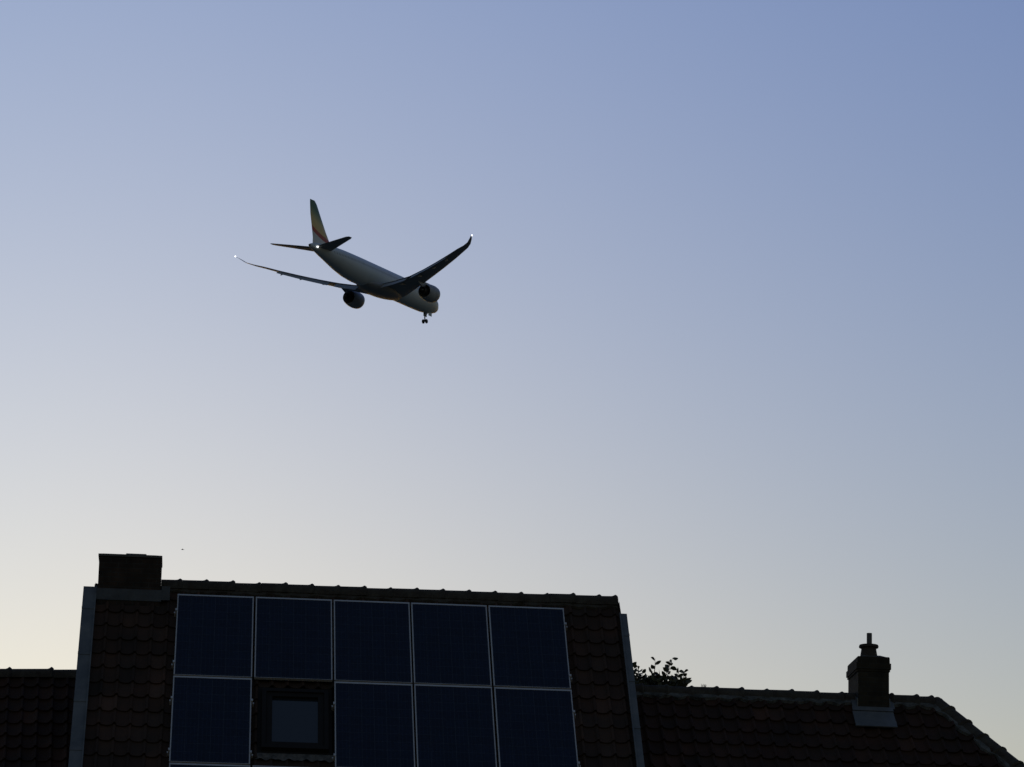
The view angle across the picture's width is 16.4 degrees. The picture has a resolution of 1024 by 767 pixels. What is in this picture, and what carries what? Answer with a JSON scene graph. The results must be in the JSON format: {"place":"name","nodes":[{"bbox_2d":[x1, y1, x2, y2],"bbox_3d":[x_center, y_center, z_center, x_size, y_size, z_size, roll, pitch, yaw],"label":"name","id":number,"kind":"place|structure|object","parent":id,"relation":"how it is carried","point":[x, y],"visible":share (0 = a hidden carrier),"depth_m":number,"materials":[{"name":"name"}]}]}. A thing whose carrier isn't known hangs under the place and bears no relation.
{"place":"outdoors","nodes":[
{"label":"outdoors","id":0,"kind":"place"},
{"bbox_2d":[235,199,472,323],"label":"airliner","id":1,"kind":"object","parent":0,"point":[416,291],"visible":1,"depth_m":807.29,"materials":[{"name":"white paint"}]},
{"bbox_2d":[0,0,1023,761],"label":"sky","id":2,"kind":"structure","parent":0,"point":[725,343],"materials":[{"name":"blue"}]},
{"label":"ground","id":3,"kind":"structure","parent":0,"visible":0},
{"bbox_2d":[0,667,75,766],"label":"tiled house","id":4,"kind":"structure","parent":3,"relation":"on","point":[36,710],"depth_m":46.40,"materials":[{"name":"tile"}]},
{"bbox_2d":[68,553,644,766],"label":"brick house","id":5,"kind":"structure","parent":3,"relation":"on","point":[122,711],"depth_m":45.13,"materials":[{"name":"ceramic"}]},
{"bbox_2d":[169,763,249,766],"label":"solar panel","id":6,"kind":"object","parent":5,"relation":"attached to","point":[192,765],"visible":1,"depth_m":43.44,"materials":[{"name":"glass"}]},
{"bbox_2d":[167,676,253,764],"bbox_3d":[-3.746,4.212,44.194,1.058,1.650,0.119,2,-55,-5],"label":"solar panel","id":7,"kind":"object","parent":5,"relation":"attached to","point":[210,720],"visible":1,"depth_m":44.14,"materials":[{"name":"glass"}]},
{"bbox_2d":[171,594,253,677],"bbox_3d":[-3.838,3.261,45.563,1.024,1.650,0.119,2,-55,-5],"label":"solar panel","id":8,"kind":"object","parent":5,"relation":"attached to","point":[214,636],"visible":1,"depth_m":45.51,"materials":[{"name":"glass"}]},
{"bbox_2d":[252,765,288,766],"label":"solar panel","id":9,"kind":"object","parent":5,"relation":"attached to","point":[268,766],"visible":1,"depth_m":43.52,"materials":[{"name":"glass"}]},
{"bbox_2d":[254,597,331,681],"bbox_3d":[-2.807,3.278,45.634,0.990,1.650,0.040,2,-55,-5],"label":"solar panel","id":10,"kind":"object","parent":5,"relation":"attached to","point":[293,639],"visible":1,"depth_m":45.59,"materials":[{"name":"glass"}]},
{"bbox_2d":[254,687,332,761],"bbox_3d":[-2.726,4.263,44.368,0.970,1.065,1.008,2,-15,-5],"label":"roof window","id":11,"kind":"structure","parent":5,"relation":"in","point":[294,724],"depth_m":44.31,"materials":[{"name":"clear glass"}]},
{"bbox_2d":[331,681,414,766],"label":"solar panel","id":12,"kind":"object","parent":5,"relation":"attached to","point":[374,724],"visible":1,"depth_m":44.33,"materials":[{"name":"glass"}]},
{"bbox_2d":[334,600,411,683],"bbox_3d":[-1.797,3.321,45.718,0.990,1.650,0.039,2,-55,-5],"label":"solar panel","id":13,"kind":"object","parent":5,"relation":"attached to","point":[372,641],"visible":1,"depth_m":45.68,"materials":[{"name":"glass"}]},
{"bbox_2d":[411,603,491,686],"bbox_3d":[-0.789,3.364,45.804,0.990,1.650,0.040,2,-55,-5],"label":"solar panel","id":14,"kind":"object","parent":5,"relation":"attached to","point":[450,643],"visible":1,"depth_m":45.77,"materials":[{"name":"glass"}]},
{"bbox_2d":[414,684,496,766],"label":"solar panel","id":15,"kind":"object","parent":5,"relation":"attached to","point":[454,725],"visible":1,"depth_m":44.44,"materials":[{"name":"glass"}]},
{"bbox_2d":[488,605,571,689],"bbox_3d":[0.235,3.433,45.910,1.024,1.650,0.119,2,-55,-5],"label":"solar panel","id":16,"kind":"object","parent":5,"relation":"attached to","point":[529,647],"visible":1,"depth_m":45.85,"materials":[{"name":"glass"}]},
{"bbox_2d":[494,687,580,766],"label":"solar panel","id":17,"kind":"object","parent":5,"relation":"attached to","point":[535,727],"visible":1,"depth_m":44.55,"materials":[{"name":"glass"}]},
{"bbox_2d":[633,657,691,686],"bbox_3d":[1.765,9.131,49.655,4.241,10.764,3.491,1,-15,0],"label":"leafy tree","id":18,"kind":"object","parent":3,"relation":"on","point":[655,678],"visible":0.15,"depth_m":50.84,"materials":[{"name":"green plant"}]},
{"bbox_2d":[635,633,1023,766],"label":"hipped house","id":19,"kind":"structure","parent":3,"relation":"on","point":[867,720],"depth_m":46.33,"materials":[{"name":"tile"}]}
]}

